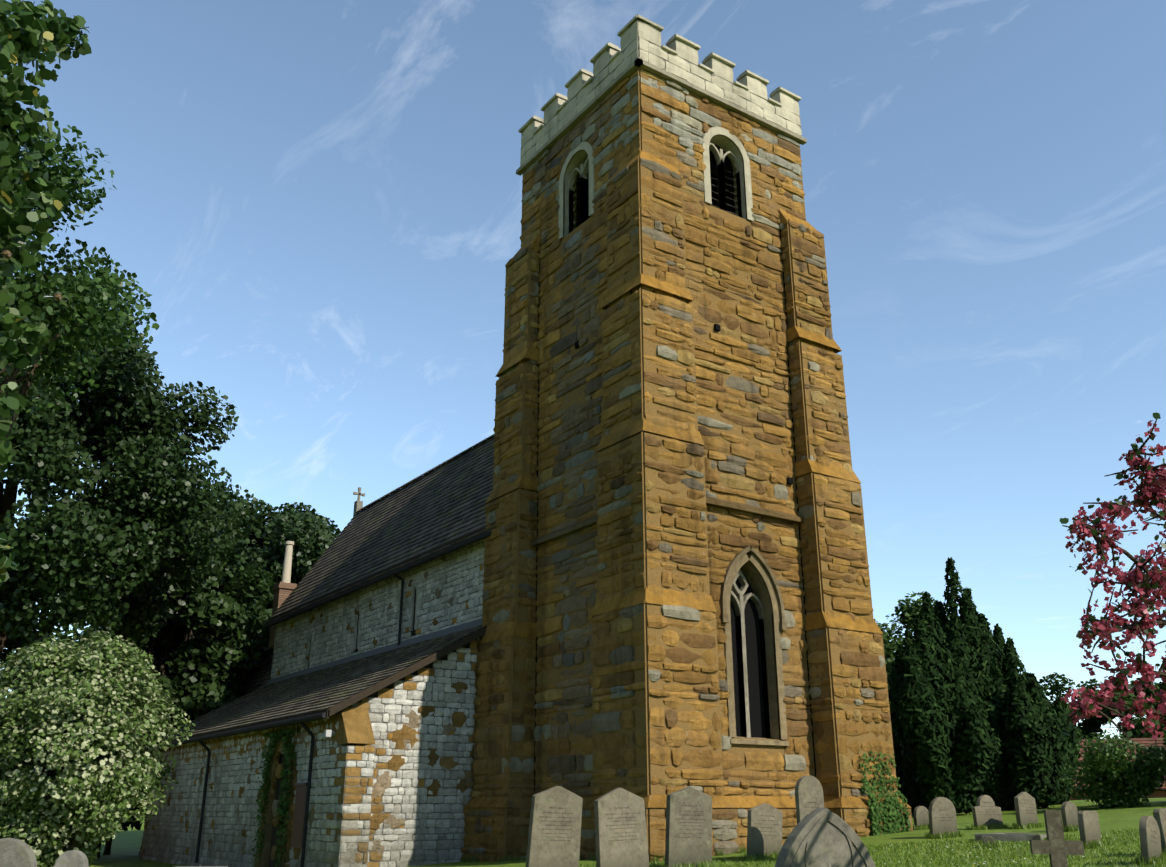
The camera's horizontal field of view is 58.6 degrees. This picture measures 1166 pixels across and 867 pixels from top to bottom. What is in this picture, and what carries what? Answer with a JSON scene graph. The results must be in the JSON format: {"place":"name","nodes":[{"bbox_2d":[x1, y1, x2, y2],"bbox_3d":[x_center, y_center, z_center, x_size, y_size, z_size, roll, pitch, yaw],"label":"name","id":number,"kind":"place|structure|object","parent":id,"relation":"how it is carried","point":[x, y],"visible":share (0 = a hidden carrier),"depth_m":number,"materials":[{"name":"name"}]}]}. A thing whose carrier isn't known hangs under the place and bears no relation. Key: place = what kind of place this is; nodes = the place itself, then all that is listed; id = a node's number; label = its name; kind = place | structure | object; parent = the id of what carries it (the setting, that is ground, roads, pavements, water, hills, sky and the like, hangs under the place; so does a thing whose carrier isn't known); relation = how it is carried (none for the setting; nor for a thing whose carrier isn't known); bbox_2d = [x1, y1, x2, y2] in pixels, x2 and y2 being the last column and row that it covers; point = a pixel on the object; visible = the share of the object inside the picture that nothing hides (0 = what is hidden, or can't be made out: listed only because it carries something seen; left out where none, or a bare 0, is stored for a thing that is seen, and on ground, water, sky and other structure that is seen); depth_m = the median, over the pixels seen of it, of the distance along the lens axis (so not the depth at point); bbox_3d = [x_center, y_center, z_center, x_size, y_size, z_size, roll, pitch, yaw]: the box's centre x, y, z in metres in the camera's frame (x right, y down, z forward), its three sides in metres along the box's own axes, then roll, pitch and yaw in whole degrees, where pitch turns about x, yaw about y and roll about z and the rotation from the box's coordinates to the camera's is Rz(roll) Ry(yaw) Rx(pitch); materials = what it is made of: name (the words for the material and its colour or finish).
{"place":"outdoors","nodes":[
{"label":"outdoors","id":0,"kind":"place"},
{"bbox_2d":[0,250,19,266],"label":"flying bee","id":1,"kind":"object","parent":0,"point":[6,254],"visible":1,"depth_m":1.36},
{"bbox_2d":[0,0,91,585],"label":"lime tree","id":2,"kind":"object","parent":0,"point":[26,34],"depth_m":5.19,"materials":[{"name":"green plant"}]},
{"bbox_2d":[44,293,68,307],"bbox_3d":[-0.790,-0.204,1.562,0.018,0.015,0.044,-11,-22,27],"label":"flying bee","id":3,"kind":"object","parent":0,"point":[57,297],"visible":1,"depth_m":1.56},
{"bbox_2d":[0,125,159,440],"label":"tree","id":4,"kind":"object","parent":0,"point":[82,297],"depth_m":14.78,"materials":[{"name":"green plant"}]},
{"bbox_2d":[0,287,262,693],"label":"tree","id":5,"kind":"object","parent":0,"point":[120,548],"depth_m":28.02,"materials":[{"name":"green plant"}]},
{"bbox_2d":[174,490,340,609],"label":"tree","id":6,"kind":"object","parent":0,"point":[309,534],"depth_m":47.77,"materials":[{"name":"green plant"}]},
{"bbox_2d":[269,754,288,866],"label":"church door","id":7,"kind":"structure","parent":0,"point":[274,829],"depth_m":23.75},
{"bbox_2d":[268,541,296,648],"bbox_3d":[-10.974,5.901,38.199,0.720,3.920,0.720,13,-24,-32],"label":"chimney","id":8,"kind":"object","parent":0,"point":[284,588],"visible":0.42,"depth_m":38.05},
{"bbox_2d":[291,783,306,847],"bbox_3d":[-6.059,8.158,22.208,0.120,1.300,0.720,13,-24,-32],"label":"church notice board","id":9,"kind":"object","parent":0,"point":[299,815],"visible":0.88,"depth_m":22.18,"materials":[{"name":"brown wood"}]},
{"bbox_2d":[154,555,467,866],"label":"wall stones","id":10,"kind":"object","parent":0,"point":[355,726],"depth_m":22.59,"materials":[{"name":"brown stone"}]},
{"bbox_2d":[140,542,483,866],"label":"church mortar","id":11,"kind":"object","parent":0,"point":[436,849],"visible":0.17,"depth_m":22.73,"materials":[{"name":"grey concrete"}]},
{"bbox_2d":[140,539,484,866],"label":"stone wall","id":12,"kind":"structure","parent":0,"point":[406,854],"depth_m":24.01,"materials":[{"name":"grey stone"}]},
{"bbox_2d":[324,730,334,736],"bbox_3d":[-5.266,6.235,21.594,0.200,0.140,0.120,13,-24,-32],"label":"wall lamp","id":13,"kind":"object","parent":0,"point":[328,733],"visible":1,"depth_m":21.54,"materials":[{"name":"white glass"}]},
{"bbox_2d":[260,583,418,866],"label":"church dressings","id":14,"kind":"structure","parent":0,"point":[267,836],"depth_m":24.11,"materials":[{"name":"beige stone"}]},
{"bbox_2d":[353,487,364,500],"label":"cross finial","id":15,"kind":"object","parent":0,"point":[359,493],"visible":0.9,"depth_m":40.62,"materials":[{"name":"beige stone"}]},
{"bbox_2d":[3,0,1165,787],"label":"sky","id":16,"kind":"structure","parent":0,"point":[317,204],"materials":[{"name":"blue"}]},
{"bbox_2d":[49,798,1165,866],"bbox_3d":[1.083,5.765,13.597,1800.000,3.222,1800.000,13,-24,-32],"label":"ground","id":17,"kind":"structure","parent":0,"point":[125,847],"depth_m":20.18,"materials":[{"name":"green plant"}]},
{"bbox_2d":[0,838,36,866],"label":"gravestone","id":18,"kind":"object","parent":17,"relation":"on","point":[16,852],"visible":1,"depth_m":8.63,"materials":[{"name":"stone"}]},
{"bbox_2d":[0,791,55,866],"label":"shrub","id":19,"kind":"object","parent":17,"relation":"on","point":[5,831],"depth_m":15.18,"materials":[{"name":"green plant"}]},
{"bbox_2d":[0,719,56,818],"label":"shrub","id":20,"kind":"object","parent":17,"relation":"on","point":[2,773],"depth_m":15.64,"materials":[{"name":"green plant"}]},
{"bbox_2d":[0,632,88,774],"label":"shrub","id":21,"kind":"object","parent":17,"relation":"on","point":[33,675],"depth_m":15.96,"materials":[{"name":"green plant"}]},
{"bbox_2d":[0,771,124,866],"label":"shrub","id":22,"kind":"object","parent":17,"relation":"on","point":[51,827],"depth_m":15.34,"materials":[{"name":"green plant"}]},
{"bbox_2d":[54,850,88,866],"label":"gravestone","id":23,"kind":"object","parent":17,"relation":"on","point":[74,858],"visible":1,"depth_m":10.64,"materials":[{"name":"stone"}]},
{"bbox_2d":[0,697,178,799],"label":"dark hedge","id":24,"kind":"object","parent":17,"relation":"on","point":[167,770],"depth_m":20.25,"materials":[{"name":"green plant"}]},
{"bbox_2d":[0,641,194,855],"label":"shrub","id":25,"kind":"object","parent":17,"relation":"on","point":[133,771],"depth_m":15.38,"materials":[{"name":"green plant"}]},
{"bbox_2d":[55,630,154,849],"bbox_3d":[-7.599,5.268,15.915,1.388,4.496,1.538,13,-24,-32],"label":"shrub","id":26,"kind":"object","parent":17,"relation":"on","point":[111,650],"depth_m":16.13,"materials":[{"name":"green plant"}]},
{"bbox_2d":[94,732,154,857],"bbox_3d":[-16.964,12.514,36.707,4.960,5.161,4.850,13,-24,-32],"label":"hedge","id":27,"kind":"object","parent":17,"relation":"on","point":[137,825],"depth_m":35.64,"materials":[{"name":"green plant"}]},
{"bbox_2d":[103,772,150,854],"bbox_3d":[-17.185,12.700,38.167,5.623,5.771,6.341,13,-24,-32],"label":"trunk","id":28,"kind":"object","parent":17,"relation":"on","point":[107,848],"depth_m":37.19,"materials":[{"name":"brown wood"}]},
{"bbox_2d":[63,515,276,853],"bbox_3d":[-15.971,9.563,39.383,8.375,12.448,8.591,13,-24,-32],"label":"tree","id":29,"kind":"object","parent":17,"relation":"on","point":[211,666],"depth_m":38.09,"materials":[{"name":"green plant"}]},
{"bbox_2d":[176,866,227,866],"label":"gravestone","id":30,"kind":"object","parent":17,"relation":"on","point":[201,866],"visible":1,"depth_m":10.21,"materials":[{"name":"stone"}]},
{"bbox_2d":[145,448,495,866],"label":"church roof structure","id":31,"kind":"object","parent":17,"relation":"on","point":[387,682],"visible":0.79,"depth_m":25.85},
{"bbox_2d":[251,728,298,866],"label":"climbing ivy","id":32,"kind":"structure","parent":31,"relation":"attached to","point":[270,754],"depth_m":23.60,"materials":[{"name":"green plant"}]},
{"bbox_2d":[156,437,494,742],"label":"church roof tiles","id":33,"kind":"object","parent":31,"relation":"on","point":[466,497],"visible":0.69,"depth_m":30.80,"materials":[{"name":"grey tile"}]},
{"bbox_2d":[355,434,493,512],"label":"church ridge tiles","id":34,"kind":"object","parent":33,"relation":"on","point":[455,456],"visible":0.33,"depth_m":35.56,"materials":[{"name":"grey tile"}]},
{"bbox_2d":[265,618,481,684],"bbox_3d":[-6.578,6.513,30.294,0.188,0.225,16.000,13,-24,-32],"label":"roof flashing","id":35,"kind":"object","parent":31,"relation":"attached to","point":[456,628],"visible":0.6,"depth_m":28.80,"materials":[{"name":"grey metal"}]},
{"bbox_2d":[526,786,582,866],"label":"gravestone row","id":36,"kind":"object","parent":17,"relation":"on","point":[554,835],"visible":1,"depth_m":14.88,"materials":[{"name":"stone"}]},
{"bbox_2d":[594,788,648,866],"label":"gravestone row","id":37,"kind":"object","parent":17,"relation":"on","point":[620,831],"visible":1,"depth_m":15.25,"materials":[{"name":"stone"}]},
{"bbox_2d":[461,70,911,861],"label":"church tower","id":38,"kind":"structure","parent":17,"relation":"on","point":[619,654],"depth_m":22.42,"materials":[{"name":"brown stone"}]},
{"bbox_2d":[558,127,753,238],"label":"belfry window surrounds","id":39,"kind":"object","parent":38,"relation":"in","point":[577,166],"visible":0.75,"depth_m":25.30,"materials":[{"name":"beige stone"}]},
{"bbox_2d":[516,14,806,175],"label":"battlement parapet","id":40,"kind":"structure","parent":38,"relation":"on","point":[588,100],"depth_m":25.69,"materials":[{"name":"beige stone"}]},
{"bbox_2d":[520,19,801,165],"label":"mortar joints","id":41,"kind":"object","parent":40,"relation":"attached to","point":[608,50],"visible":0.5,"depth_m":25.44,"materials":[{"name":"grey concrete"}]},
{"bbox_2d":[531,496,803,546],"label":"tower strings","id":42,"kind":"object","parent":38,"relation":"attached to","point":[710,501],"visible":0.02,"depth_m":22.16},
{"bbox_2d":[561,126,784,753],"bbox_3d":[1.659,-0.464,23.083,5.224,15.160,1.620,-4,-20,10],"label":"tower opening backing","id":43,"kind":"object","parent":38,"relation":"in","point":[754,748],"visible":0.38,"depth_m":21.66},
{"bbox_2d":[464,67,912,862],"bbox_3d":[1.976,1.254,24.371,6.800,18.100,6.800,13,-24,-32],"label":"tower mortar","id":44,"kind":"object","parent":38,"relation":"attached to","point":[654,577],"visible":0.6,"depth_m":22.10,"materials":[{"name":"brown concrete"}]},
{"bbox_2d":[465,151,911,807],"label":"buttress weatherings","id":45,"kind":"object","parent":38,"relation":"attached to","point":[691,601],"visible":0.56,"depth_m":21.69,"materials":[{"name":"brown stone"}]},
{"bbox_2d":[719,546,788,745],"bbox_3d":[3.343,4.286,21.157,1.760,3.958,0.580,13,-24,-32],"label":"window tracery","id":46,"kind":"object","parent":38,"relation":"in","point":[759,597],"visible":0.9,"depth_m":21.26,"materials":[{"name":"beige stone"}]},
{"bbox_2d":[859,751,911,835],"bbox_3d":[6.055,7.232,20.867,1.169,1.647,0.305,13,-24,-32],"label":"ivy","id":47,"kind":"object","parent":38,"relation":"attached to","point":[876,815],"visible":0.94,"depth_m":20.77,"materials":[{"name":"green plant"}]},
{"bbox_2d":[665,787,711,866],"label":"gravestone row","id":48,"kind":"object","parent":17,"relation":"on","point":[689,824],"visible":1,"depth_m":16.08,"materials":[{"name":"stone"}]},
{"bbox_2d":[747,803,782,857],"bbox_3d":[2.966,6.614,16.948,0.708,1.095,0.092,16,-20,-31],"label":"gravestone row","id":49,"kind":"object","parent":17,"relation":"on","point":[764,827],"visible":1,"depth_m":16.93,"materials":[{"name":"stone"}]},
{"bbox_2d":[795,775,823,823],"bbox_3d":[3.542,6.074,16.112,0.510,1.466,0.092,11,-22,-27],"label":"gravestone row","id":50,"kind":"object","parent":17,"relation":"on","point":[809,797],"visible":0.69,"depth_m":16.20,"materials":[{"name":"stone"}]},
{"bbox_2d":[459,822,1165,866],"bbox_3d":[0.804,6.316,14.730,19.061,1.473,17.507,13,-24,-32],"label":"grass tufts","id":51,"kind":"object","parent":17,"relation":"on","point":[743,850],"visible":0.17,"depth_m":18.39,"materials":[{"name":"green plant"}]},
{"bbox_2d":[775,808,874,866],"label":"gravestone","id":52,"kind":"object","parent":17,"relation":"on","point":[821,837],"visible":1,"depth_m":7.48,"materials":[{"name":"stone"}]},
{"bbox_2d":[886,666,912,811],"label":"irish yew","id":53,"kind":"object","parent":17,"relation":"on","point":[888,668],"depth_m":33.40,"materials":[{"name":"green plant"}]},
{"bbox_2d":[886,630,928,811],"bbox_3d":[9.885,8.620,31.024,2.292,5.519,2.566,13,-24,-32],"label":"irish yew","id":54,"kind":"object","parent":17,"relation":"on","point":[907,782],"depth_m":30.25,"materials":[{"name":"green plant"}]},
{"bbox_2d":[874,591,949,666],"bbox_3d":[11.107,9.204,35.450,4.399,7.513,5.465,51,-54,-65],"label":"tree","id":55,"kind":"object","parent":17,"relation":"on","point":[912,610],"depth_m":35.61,"materials":[{"name":"green plant"}]},
{"bbox_2d":[913,806,928,829],"bbox_3d":[7.055,8.113,21.588,0.407,0.699,0.090,11,-22,-28],"label":"gravestone","id":56,"kind":"object","parent":17,"relation":"on","point":[920,815],"visible":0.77,"depth_m":21.58,"materials":[{"name":"stone"}]},
{"bbox_2d":[928,797,957,836],"bbox_3d":[6.368,6.915,18.366,0.547,0.924,0.091,8,-18,-21],"label":"gravestone","id":57,"kind":"object","parent":17,"relation":"on","point":[942,814],"visible":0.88,"depth_m":18.36,"materials":[{"name":"stone"}]},
{"bbox_2d":[888,591,1002,814],"bbox_3d":[10.146,7.535,29.241,3.098,6.425,2.859,13,-24,-32],"label":"irish yew","id":58,"kind":"object","parent":17,"relation":"on","point":[937,747],"depth_m":28.66,"materials":[{"name":"green plant"}]},
{"bbox_2d":[932,557,1020,806],"bbox_3d":[11.499,7.451,31.116,3.280,7.689,2.835,13,-24,-32],"label":"irish yew","id":59,"kind":"object","parent":17,"relation":"on","point":[960,634],"depth_m":30.69,"materials":[{"name":"green plant"}]},
{"bbox_2d":[963,587,1003,668],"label":"irish yew","id":60,"kind":"object","parent":17,"relation":"on","point":[969,593],"depth_m":34.25,"materials":[{"name":"green plant"}]},
{"bbox_2d":[972,795,1002,829],"bbox_3d":[7.975,7.587,20.461,0.699,0.880,0.091,10,-24,-25],"label":"gravestone","id":61,"kind":"object","parent":17,"relation":"on","point":[986,810],"visible":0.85,"depth_m":20.46,"materials":[{"name":"stone"}]},
{"bbox_2d":[983,836,994,844],"bbox_3d":[6.209,6.371,15.853,0.170,0.410,0.150,-7,-21,19],"label":"stone","id":62,"kind":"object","parent":17,"relation":"on","point":[986,839],"depth_m":15.84,"materials":[{"name":"stone"}]},
{"bbox_2d":[965,613,1014,809],"bbox_3d":[12.101,8.346,31.105,3.438,5.922,2.536,13,-24,-32],"label":"irish yew","id":63,"kind":"object","parent":17,"relation":"on","point":[983,623],"depth_m":30.04,"materials":[{"name":"green plant"}]},
{"bbox_2d":[975,833,1046,841],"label":"grave kerb","id":64,"kind":"structure","parent":17,"relation":"on","point":[1019,837],"depth_m":16.81,"materials":[{"name":"stone"}]},
{"bbox_2d":[993,623,1028,674],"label":"irish yew","id":65,"kind":"object","parent":17,"relation":"on","point":[998,633],"depth_m":34.70,"materials":[{"name":"green plant"}]},
{"bbox_2d":[877,845,1164,866],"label":"daisies","id":66,"kind":"object","parent":17,"relation":"on","point":[997,857],"visible":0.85,"depth_m":13.23,"materials":[{"name":"white plant"}]},
{"bbox_2d":[1014,792,1037,828],"bbox_3d":[8.543,7.380,19.993,0.623,0.915,0.092,17,-26,-35],"label":"gravestone","id":67,"kind":"object","parent":17,"relation":"on","point":[1025,807],"visible":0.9,"depth_m":19.97,"materials":[{"name":"stone"}]},
{"bbox_2d":[996,637,1071,808],"bbox_3d":[12.756,8.448,30.155,3.016,5.036,2.223,26,-32,-50],"label":"irish yew","id":68,"kind":"object","parent":17,"relation":"on","point":[1035,770],"depth_m":29.28,"materials":[{"name":"green plant"}]},
{"bbox_2d":[1028,672,1083,804],"bbox_3d":[14.229,9.537,32.234,2.573,4.157,2.213,13,-24,-32],"label":"irish yew","id":69,"kind":"object","parent":17,"relation":"on","point":[1073,738],"visible":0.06,"depth_m":31.59,"materials":[{"name":"green plant"}]},
{"bbox_2d":[1030,810,1084,866],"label":"grave cross","id":70,"kind":"object","parent":17,"relation":"on","point":[1056,847],"visible":1,"depth_m":7.12,"materials":[{"name":"stone"}]},
{"bbox_2d":[1061,801,1078,827],"bbox_3d":[8.633,6.898,18.367,0.339,0.741,0.090,10,-22,-27],"label":"gravestone","id":71,"kind":"object","parent":17,"relation":"on","point":[1069,811],"visible":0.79,"depth_m":18.37,"materials":[{"name":"stone"}]},
{"bbox_2d":[1039,672,1109,728],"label":"tree","id":72,"kind":"object","parent":17,"relation":"on","point":[1056,686],"depth_m":61.29,"materials":[{"name":"green plant"}]},
{"bbox_2d":[1077,811,1100,845],"bbox_3d":[7.411,5.904,15.163,0.405,0.747,0.090,13,-21,-32],"label":"gravestone","id":73,"kind":"object","parent":17,"relation":"on","point":[1089,825],"visible":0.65,"depth_m":15.15,"materials":[{"name":"stone"}]},
{"bbox_2d":[1061,728,1165,808],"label":"bush","id":74,"kind":"object","parent":17,"relation":"on","point":[1139,774],"depth_m":26.19,"materials":[{"name":"green plant"}]},
{"bbox_2d":[1069,790,1165,799],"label":"house walls","id":75,"kind":"structure","parent":17,"relation":"on","point":[1159,794],"depth_m":47.73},
{"bbox_2d":[1073,678,1164,738],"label":"tree","id":76,"kind":"object","parent":17,"relation":"on","point":[1136,730],"depth_m":60.38,"materials":[{"name":"plant"}]},
{"bbox_2d":[1116,682,1165,737],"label":"tree","id":77,"kind":"object","parent":17,"relation":"on","point":[1161,685],"depth_m":61.26,"materials":[{"name":"plant"}]},
{"bbox_2d":[1139,816,1161,862],"bbox_3d":[6.777,4.979,12.384,0.366,0.802,0.092,29,-33,-31],"label":"gravestone","id":78,"kind":"object","parent":17,"relation":"on","point":[1150,839],"visible":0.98,"depth_m":12.38,"materials":[{"name":"stone"}]},
{"bbox_2d":[1153,808,1165,850],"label":"gravestone","id":79,"kind":"object","parent":17,"relation":"on","point":[1159,814],"visible":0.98,"depth_m":13.29,"materials":[{"name":"stone"}]},
{"bbox_2d":[525,230,815,790],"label":"buttress edges","id":80,"kind":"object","parent":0,"point":[755,682],"depth_m":21.44,"materials":[{"name":"brown stone"}]},
{"bbox_2d":[575,144,792,484],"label":"tower openings","id":81,"kind":"object","parent":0,"point":[728,171],"visible":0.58,"depth_m":25.23,"materials":[{"name":"black"}]},
{"bbox_2d":[1060,412,1165,745],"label":"hawthorn","id":82,"kind":"object","parent":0,"point":[1124,514],"depth_m":5.79,"materials":[{"name":"plant"}]},
{"bbox_2d":[1072,737,1165,788],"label":"house roof","id":83,"kind":"structure","parent":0,"point":[1143,742],"depth_m":51.41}
]}

